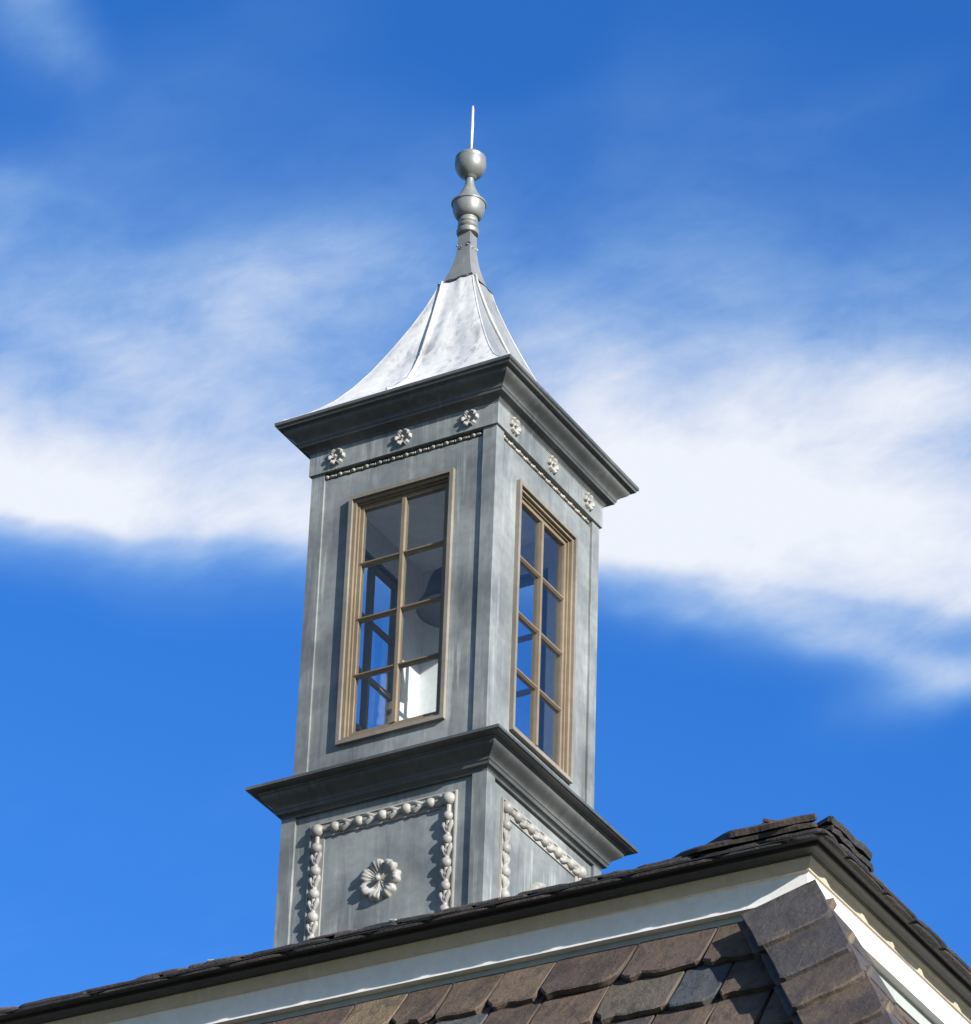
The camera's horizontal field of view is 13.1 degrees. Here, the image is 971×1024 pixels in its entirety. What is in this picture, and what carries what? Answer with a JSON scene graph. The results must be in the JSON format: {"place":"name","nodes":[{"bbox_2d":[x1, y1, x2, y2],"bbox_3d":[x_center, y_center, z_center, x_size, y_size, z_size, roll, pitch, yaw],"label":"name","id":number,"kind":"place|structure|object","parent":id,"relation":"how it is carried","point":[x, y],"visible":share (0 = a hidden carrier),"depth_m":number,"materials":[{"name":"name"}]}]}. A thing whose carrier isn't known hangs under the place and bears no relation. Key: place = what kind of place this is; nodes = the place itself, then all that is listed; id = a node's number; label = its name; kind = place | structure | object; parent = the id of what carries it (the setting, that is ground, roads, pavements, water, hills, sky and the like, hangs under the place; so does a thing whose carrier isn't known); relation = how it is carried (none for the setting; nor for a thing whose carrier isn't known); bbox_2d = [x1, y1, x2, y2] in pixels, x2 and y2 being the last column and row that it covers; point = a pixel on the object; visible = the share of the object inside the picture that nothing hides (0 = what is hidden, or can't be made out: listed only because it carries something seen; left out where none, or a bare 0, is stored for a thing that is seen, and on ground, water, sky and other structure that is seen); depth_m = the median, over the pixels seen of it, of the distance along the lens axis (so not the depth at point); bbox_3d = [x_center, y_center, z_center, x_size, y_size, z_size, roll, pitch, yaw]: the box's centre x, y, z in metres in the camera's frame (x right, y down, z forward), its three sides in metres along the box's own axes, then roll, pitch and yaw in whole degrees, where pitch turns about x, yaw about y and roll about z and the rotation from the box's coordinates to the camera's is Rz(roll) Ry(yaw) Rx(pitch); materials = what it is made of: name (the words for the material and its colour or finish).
{"place":"outdoors","nodes":[
{"label":"outdoors","id":0,"kind":"place"},
{"bbox_2d":[0,813,970,1023],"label":"slate roofed building","id":1,"kind":"structure","parent":0,"point":[803,919],"depth_m":15.40,"materials":[{"name":"tile"}]},
{"bbox_2d":[245,106,638,947],"bbox_3d":[-0.145,0.194,19.926,1.305,5.332,1.305,-16,-37,25],"label":"lead cupola","id":2,"kind":"object","parent":1,"relation":"on","point":[467,454],"visible":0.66,"depth_m":19.38,"materials":[{"name":"grey metal"}]},
{"bbox_2d":[356,556,397,730],"bbox_3d":[-0.575,0.781,19.828,0.069,1.328,0.562,-16,-37,25],"label":"window","id":3,"kind":"structure","parent":2,"relation":"in","point":[372,571],"depth_m":20.01,"materials":[{"name":"beige paint"}]},
{"bbox_2d":[335,467,455,746],"bbox_3d":[-0.396,0.437,19.281,0.562,1.328,0.069,-16,-37,25],"label":"window","id":4,"kind":"structure","parent":2,"relation":"in","point":[403,492],"depth_m":19.32,"materials":[{"name":"beige paint"}]},
{"bbox_2d":[416,567,441,627],"bbox_3d":[-0.146,0.227,19.905,0.344,0.565,0.344,-16,-37,25],"label":"bell","id":5,"kind":"object","parent":2,"relation":"hanging from","point":[429,614],"visible":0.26,"depth_m":19.76,"materials":[{"name":"grey metal"}]},
{"bbox_2d":[516,573,547,750],"bbox_3d":[0.068,0.891,19.963,0.523,1.289,0.055,-16,-37,25],"label":"window","id":6,"kind":"structure","parent":2,"relation":"in","point":[529,581],"depth_m":19.95,"materials":[{"name":"beige paint"}]},
{"bbox_2d":[509,479,577,783],"bbox_3d":[0.250,0.550,19.421,0.069,1.328,0.562,-16,-37,25],"label":"window","id":7,"kind":"structure","parent":2,"relation":"in","point":[545,519],"depth_m":19.50,"materials":[{"name":"beige paint"}]},
{"bbox_2d":[0,0,970,1006],"label":"sky","id":8,"kind":"structure","parent":0,"point":[730,240],"materials":[{"name":"blue"}]}
]}

